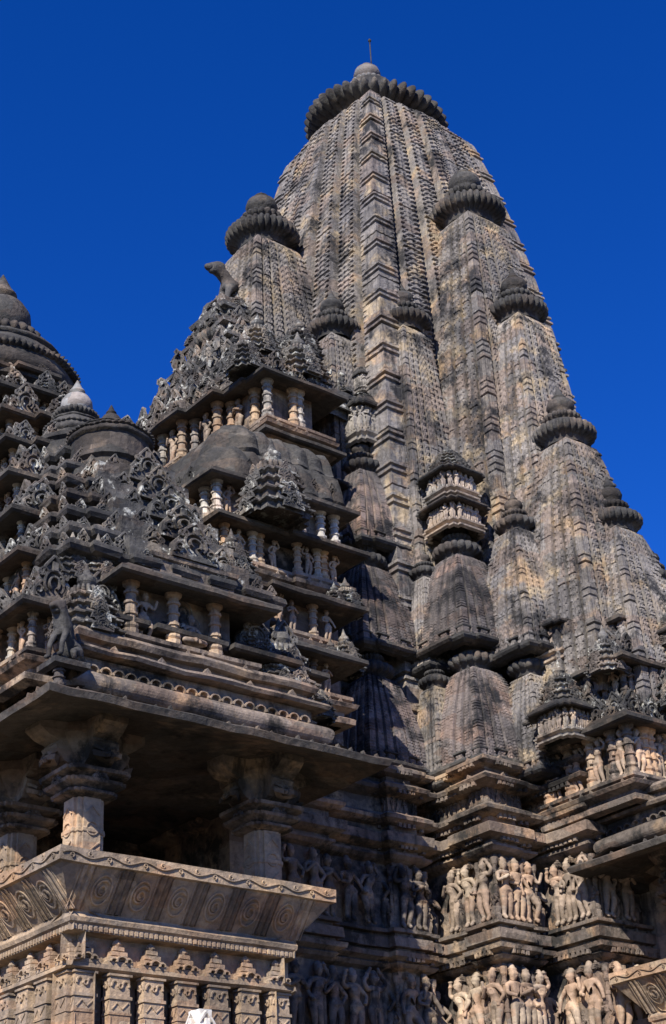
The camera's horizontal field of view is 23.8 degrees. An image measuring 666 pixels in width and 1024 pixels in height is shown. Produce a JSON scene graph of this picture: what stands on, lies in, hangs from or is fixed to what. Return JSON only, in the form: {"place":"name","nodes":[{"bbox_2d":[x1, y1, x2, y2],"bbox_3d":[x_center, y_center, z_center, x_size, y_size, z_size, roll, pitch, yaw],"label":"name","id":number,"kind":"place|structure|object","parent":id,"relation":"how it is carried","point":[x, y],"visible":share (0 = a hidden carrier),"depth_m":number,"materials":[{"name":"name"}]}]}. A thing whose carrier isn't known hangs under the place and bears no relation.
{"place":"outdoors","nodes":[
{"label":"outdoors","id":0,"kind":"place"},
{"bbox_2d":[0,0,665,569],"label":"sky","id":1,"kind":"structure","parent":0,"point":[134,134],"materials":[{"name":"blue"}]},
{"label":"ground","id":2,"kind":"structure","parent":0,"visible":0},
{"bbox_2d":[0,275,391,1023],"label":"assembly hall","id":3,"kind":"structure","parent":2,"relation":"on","point":[122,739],"depth_m":14.79,"materials":[{"name":"beige stone"}]},
{"bbox_2d":[1,457,7,468],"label":"statue","id":4,"kind":"object","parent":3,"relation":"attached to","point":[4,463],"visible":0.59,"depth_m":17.98,"materials":[{"name":"stone"}]},
{"bbox_2d":[4,492,11,504],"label":"statue","id":5,"kind":"object","parent":3,"relation":"attached to","point":[7,500],"visible":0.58,"depth_m":17.14,"materials":[{"name":"stone"}]},
{"bbox_2d":[9,573,20,592],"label":"statue","id":6,"kind":"object","parent":3,"relation":"attached to","point":[15,585],"visible":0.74,"depth_m":15.49,"materials":[{"name":"stone"}]},
{"bbox_2d":[17,621,26,649],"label":"statue","id":7,"kind":"object","parent":3,"relation":"attached to","point":[21,631],"visible":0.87,"depth_m":14.61,"materials":[{"name":"stone"}]},
{"bbox_2d":[39,402,48,409],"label":"statue","id":8,"kind":"object","parent":3,"relation":"attached to","point":[43,407],"visible":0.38,"depth_m":19.47,"materials":[{"name":"stone"}]},
{"bbox_2d":[43,617,51,648],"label":"statue","id":9,"kind":"object","parent":3,"relation":"attached to","point":[46,626],"visible":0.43,"depth_m":14.57,"materials":[{"name":"stone"}]},
{"bbox_2d":[44,599,83,658],"bbox_3d":[-2.338,1.060,13.775,0.264,0.566,0.452,-16,-31,22],"label":"guardian statue","id":10,"kind":"object","parent":3,"relation":"on","point":[70,647],"visible":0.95,"depth_m":13.71,"materials":[{"name":"stone"}]},
{"bbox_2d":[136,592,158,635],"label":"statue","id":11,"kind":"object","parent":3,"relation":"attached to","point":[144,605],"visible":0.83,"depth_m":15.05,"materials":[{"name":"stone"}]},
{"bbox_2d":[182,615,207,648],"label":"statue","id":12,"kind":"object","parent":3,"relation":"attached to","point":[196,642],"visible":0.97,"depth_m":15.22,"materials":[{"name":"stone"}]},
{"bbox_2d":[186,1008,215,1023],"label":"carved pinnacle","id":13,"kind":"object","parent":2,"relation":"on","point":[200,1016],"visible":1,"depth_m":12.11,"materials":[{"name":"beige stone"}]},
{"bbox_2d":[136,292,393,1023],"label":"antechamber","id":14,"kind":"object","parent":2,"relation":"on","point":[273,458],"visible":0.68,"depth_m":18.76,"materials":[{"name":"grey stone"}]},
{"bbox_2d":[166,429,177,460],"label":"statue","id":15,"kind":"object","parent":14,"relation":"attached to","point":[172,441],"visible":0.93,"depth_m":21.91,"materials":[{"name":"stone"}]},
{"bbox_2d":[199,412,211,440],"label":"statue","id":16,"kind":"object","parent":14,"relation":"attached to","point":[206,423],"visible":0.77,"depth_m":21.59,"materials":[{"name":"stone"}]},
{"bbox_2d":[204,261,238,296],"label":"lion statue","id":17,"kind":"object","parent":14,"relation":"on","point":[228,282],"visible":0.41,"depth_m":24.30,"materials":[{"name":"stone"}]},
{"bbox_2d":[222,485,234,511],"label":"statue","id":18,"kind":"object","parent":14,"relation":"attached to","point":[227,499],"visible":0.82,"depth_m":18.91,"materials":[{"name":"stone"}]},
{"bbox_2d":[232,398,243,424],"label":"statue","id":19,"kind":"object","parent":14,"relation":"attached to","point":[237,411],"visible":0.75,"depth_m":21.29,"materials":[{"name":"stone"}]},
{"bbox_2d":[234,529,245,548],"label":"statue","id":20,"kind":"object","parent":14,"relation":"attached to","point":[238,536],"visible":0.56,"depth_m":18.35,"materials":[{"name":"stone"}]},
{"bbox_2d":[268,540,279,566],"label":"statue","id":21,"kind":"object","parent":14,"relation":"attached to","point":[273,548],"visible":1,"depth_m":18.59,"materials":[{"name":"stone"}]},
{"bbox_2d":[281,843,304,882],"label":"statue","id":22,"kind":"object","parent":14,"relation":"attached to","point":[291,862],"visible":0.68,"depth_m":17.13,"materials":[{"name":"grey stone"}]},
{"bbox_2d":[287,599,298,629],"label":"statue","id":23,"kind":"object","parent":14,"relation":"attached to","point":[291,609],"visible":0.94,"depth_m":17.76,"materials":[{"name":"stone"}]},
{"bbox_2d":[288,959,308,1023],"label":"statue","id":24,"kind":"object","parent":14,"relation":"attached to","point":[296,1005],"visible":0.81,"depth_m":16.46,"materials":[{"name":"grey stone"}]},
{"bbox_2d":[301,546,313,573],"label":"statue","id":25,"kind":"object","parent":14,"relation":"attached to","point":[308,562],"visible":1,"depth_m":18.81,"materials":[{"name":"stone"}]},
{"bbox_2d":[303,847,325,887],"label":"statue","id":26,"kind":"object","parent":14,"relation":"attached to","point":[312,867],"visible":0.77,"depth_m":17.28,"materials":[{"name":"grey stone"}]},
{"bbox_2d":[305,960,330,1023],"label":"statue","id":27,"kind":"object","parent":14,"relation":"attached to","point":[315,998],"visible":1,"depth_m":16.65,"materials":[{"name":"grey stone"}]},
{"bbox_2d":[322,663,332,691],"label":"statue","id":28,"kind":"object","parent":14,"relation":"attached to","point":[327,683],"visible":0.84,"depth_m":17.15,"materials":[{"name":"stone"}]},
{"bbox_2d":[322,610,335,638],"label":"statue","id":29,"kind":"object","parent":14,"relation":"attached to","point":[326,620],"visible":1,"depth_m":18.04,"materials":[{"name":"stone"}]},
{"bbox_2d":[319,853,339,916],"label":"statue","id":30,"kind":"object","parent":14,"relation":"attached to","point":[330,872],"visible":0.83,"depth_m":17.49,"materials":[{"name":"grey stone"}]},
{"bbox_2d":[328,555,339,581],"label":"statue","id":31,"kind":"object","parent":14,"relation":"attached to","point":[332,570],"visible":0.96,"depth_m":19.01,"materials":[{"name":"stone"}]},
{"bbox_2d":[323,965,347,1023],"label":"statue","id":32,"kind":"object","parent":14,"relation":"attached to","point":[332,988],"visible":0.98,"depth_m":16.88,"materials":[{"name":"grey stone"}]},
{"bbox_2d":[339,855,362,920],"bbox_3d":[0.195,4.211,17.678,0.151,0.752,0.340,-26,-36,36],"label":"statue","id":33,"kind":"object","parent":14,"relation":"attached to","point":[347,876],"visible":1,"depth_m":17.62,"materials":[{"name":"grey stone"}]},
{"bbox_2d":[341,967,367,1023],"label":"statue","id":34,"kind":"object","parent":14,"relation":"attached to","point":[356,1008],"visible":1,"depth_m":17.07,"materials":[{"name":"grey stone"}]},
{"bbox_2d":[359,861,379,923],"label":"statue","id":35,"kind":"object","parent":14,"relation":"attached to","point":[367,894],"visible":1,"depth_m":17.77,"materials":[{"name":"grey stone"}]},
{"bbox_2d":[362,967,386,1023],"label":"statue","id":36,"kind":"object","parent":14,"relation":"attached to","point":[375,1011],"visible":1,"depth_m":17.24,"materials":[{"name":"grey stone"}]},
{"bbox_2d":[192,38,665,1023],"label":"temple tower","id":37,"kind":"structure","parent":2,"relation":"on","point":[374,246],"depth_m":20.89,"materials":[{"name":"grey stone"}]},
{"bbox_2d":[380,881,389,927],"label":"statue","id":38,"kind":"object","parent":37,"relation":"attached to","point":[384,899],"visible":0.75,"depth_m":18.01,"materials":[{"name":"grey stone"}]},
{"bbox_2d":[386,991,395,1023],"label":"statue","id":39,"kind":"object","parent":37,"relation":"attached to","point":[390,1011],"visible":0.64,"depth_m":17.42,"materials":[{"name":"grey stone"}]},
{"bbox_2d":[392,865,415,928],"bbox_3d":[0.821,4.401,18.061,0.325,0.729,0.143,18,-35,-34],"label":"statue","id":40,"kind":"object","parent":37,"relation":"attached to","point":[406,899],"visible":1,"depth_m":18.05,"materials":[{"name":"grey stone"}]},
{"bbox_2d":[399,974,427,1023],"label":"statue","id":41,"kind":"object","parent":37,"relation":"attached to","point":[410,1012],"visible":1,"depth_m":17.45,"materials":[{"name":"grey stone"}]},
{"bbox_2d":[411,868,430,930],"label":"statue","id":42,"kind":"object","parent":37,"relation":"attached to","point":[421,901],"visible":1,"depth_m":18.14,"materials":[{"name":"brown stone"}]},
{"bbox_2d":[417,974,444,1023],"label":"statue","id":43,"kind":"object","parent":37,"relation":"attached to","point":[429,1015],"visible":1,"depth_m":17.61,"materials":[{"name":"brown stone"}]},
{"bbox_2d":[428,888,440,942],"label":"statue","id":44,"kind":"object","parent":37,"relation":"attached to","point":[433,904],"visible":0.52,"depth_m":18.44,"materials":[{"name":"stone"}]},
{"bbox_2d":[435,991,451,1023],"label":"statue","id":45,"kind":"object","parent":37,"relation":"attached to","point":[441,1019],"visible":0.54,"depth_m":17.90,"materials":[{"name":"stone"}]},
{"bbox_2d":[441,870,461,932],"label":"statue","id":46,"kind":"object","parent":37,"relation":"attached to","point":[450,888],"visible":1,"depth_m":18.27,"materials":[{"name":"stone"}]},
{"bbox_2d":[448,977,470,1023],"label":"statue","id":47,"kind":"object","parent":37,"relation":"attached to","point":[459,998],"visible":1,"depth_m":17.75,"materials":[{"name":"stone"}]},
{"bbox_2d":[456,865,476,927],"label":"statue","id":48,"kind":"object","parent":37,"relation":"attached to","point":[467,882],"visible":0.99,"depth_m":18.09,"materials":[{"name":"stone"}]},
{"bbox_2d":[463,972,486,1023],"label":"statue","id":49,"kind":"object","parent":37,"relation":"attached to","point":[476,1012],"visible":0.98,"depth_m":17.56,"materials":[{"name":"stone"}]},
{"bbox_2d":[472,858,492,922],"bbox_3d":[1.726,4.305,17.966,0.314,0.729,0.139,-24,-35,33],"label":"statue","id":50,"kind":"object","parent":37,"relation":"attached to","point":[483,893],"visible":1,"depth_m":17.95,"materials":[{"name":"stone"}]},
{"bbox_2d":[481,967,505,1023],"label":"statue","id":51,"kind":"object","parent":37,"relation":"attached to","point":[497,1005],"visible":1,"depth_m":17.34,"materials":[{"name":"stone"}]},
{"bbox_2d":[495,857,514,919],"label":"statue","id":52,"kind":"object","parent":37,"relation":"attached to","point":[502,875],"visible":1,"depth_m":17.87,"materials":[{"name":"stone"}]},
{"bbox_2d":[505,963,532,1023],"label":"statue","id":53,"kind":"object","parent":37,"relation":"attached to","point":[517,1003],"visible":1,"depth_m":17.30,"materials":[{"name":"stone"}]},
{"bbox_2d":[509,857,531,921],"bbox_3d":[2.119,4.313,18.041,0.151,0.752,0.340,-26,-36,36],"label":"statue","id":54,"kind":"object","parent":37,"relation":"attached to","point":[520,904],"visible":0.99,"depth_m":17.97,"materials":[{"name":"stone"}]},
{"bbox_2d":[519,967,539,1023],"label":"statue","id":55,"kind":"object","parent":37,"relation":"attached to","point":[531,1009],"visible":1,"depth_m":17.40,"materials":[{"name":"stone"}]},
{"bbox_2d":[519,861,542,922],"bbox_3d":[2.261,4.368,18.130,0.351,0.729,0.154,18,-35,-34],"label":"statue","id":56,"kind":"object","parent":37,"relation":"attached to","point":[532,898],"visible":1,"depth_m":18.07,"materials":[{"name":"stone"}]},
{"bbox_2d":[532,969,550,1023],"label":"statue","id":57,"kind":"object","parent":37,"relation":"attached to","point":[541,989],"visible":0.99,"depth_m":17.54,"materials":[{"name":"stone"}]},
{"bbox_2d":[536,884,547,934],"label":"statue","id":58,"kind":"object","parent":37,"relation":"attached to","point":[542,897],"visible":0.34,"depth_m":18.34,"materials":[{"name":"stone"}]},
{"bbox_2d":[546,984,559,1023],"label":"statue","id":59,"kind":"object","parent":37,"relation":"attached to","point":[554,1018],"visible":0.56,"depth_m":17.80,"materials":[{"name":"stone"}]},
{"bbox_2d":[544,864,565,926],"bbox_3d":[2.598,4.430,18.275,0.143,0.729,0.325,18,-35,-34],"label":"statue","id":60,"kind":"object","parent":37,"relation":"attached to","point":[559,898],"visible":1,"depth_m":18.21,"materials":[{"name":"stone"}]},
{"bbox_2d":[558,858,579,922],"bbox_3d":[2.738,4.331,18.130,0.340,0.752,0.151,-26,-36,36],"label":"statue","id":61,"kind":"object","parent":37,"relation":"attached to","point":[571,906],"visible":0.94,"depth_m":18.08,"materials":[{"name":"stone"}]},
{"bbox_2d":[558,968,581,1023],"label":"statue","id":62,"kind":"object","parent":37,"relation":"attached to","point":[572,988],"visible":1,"depth_m":17.66,"materials":[{"name":"stone"}]},
{"bbox_2d":[571,854,591,918],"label":"statue","id":63,"kind":"object","parent":37,"relation":"attached to","point":[581,894],"visible":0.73,"depth_m":17.95,"materials":[{"name":"stone"}]},
{"bbox_2d":[579,960,605,1023],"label":"statue","id":64,"kind":"object","parent":37,"relation":"attached to","point":[590,983],"visible":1,"depth_m":17.41,"materials":[{"name":"stone"}]},
{"bbox_2d":[525,578,665,1023],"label":"tower balcony","id":65,"kind":"structure","parent":37,"relation":"attached to","point":[630,803],"depth_m":18.17,"materials":[{"name":"beige stone"}]},
{"bbox_2d":[547,754,561,800],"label":"statue","id":66,"kind":"object","parent":65,"relation":"attached to","point":[557,791],"visible":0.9,"depth_m":18.71,"materials":[{"name":"stone"}]},
{"bbox_2d":[568,748,583,791],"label":"statue","id":67,"kind":"object","parent":65,"relation":"attached to","point":[576,766],"visible":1,"depth_m":18.55,"materials":[{"name":"stone"}]},
{"bbox_2d":[589,736,605,783],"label":"statue","id":68,"kind":"object","parent":65,"relation":"attached to","point":[597,763],"visible":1,"depth_m":18.31,"materials":[{"name":"stone"}]},
{"bbox_2d":[607,672,618,691],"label":"statue","id":69,"kind":"object","parent":65,"relation":"attached to","point":[615,682],"visible":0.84,"depth_m":18.79,"materials":[{"name":"stone"}]},
{"bbox_2d":[611,728,625,775],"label":"statue","id":70,"kind":"object","parent":65,"relation":"attached to","point":[620,759],"visible":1,"depth_m":18.07,"materials":[{"name":"stone"}]},
{"bbox_2d":[627,666,635,691],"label":"statue","id":71,"kind":"object","parent":65,"relation":"attached to","point":[631,682],"visible":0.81,"depth_m":18.75,"materials":[{"name":"stone"}]},
{"bbox_2d":[632,727,646,772],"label":"statue","id":72,"kind":"object","parent":65,"relation":"attached to","point":[640,757],"visible":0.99,"depth_m":18.05,"materials":[{"name":"stone"}]},
{"bbox_2d":[654,733,665,777],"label":"statue","id":73,"kind":"object","parent":65,"relation":"attached to","point":[658,745],"visible":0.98,"depth_m":18.27,"materials":[{"name":"stone"}]},
{"bbox_2d":[598,874,616,917],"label":"statue","id":74,"kind":"object","parent":37,"relation":"attached to","point":[608,890],"visible":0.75,"depth_m":17.95,"materials":[{"name":"stone"}]},
{"bbox_2d":[610,961,632,1023],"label":"statue","id":75,"kind":"object","parent":37,"relation":"attached to","point":[623,1004],"visible":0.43,"depth_m":17.36,"materials":[{"name":"stone"}]},
{"bbox_2d":[618,878,636,920],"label":"statue","id":76,"kind":"object","parent":37,"relation":"attached to","point":[627,895],"visible":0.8,"depth_m":18.12,"materials":[{"name":"stone"}]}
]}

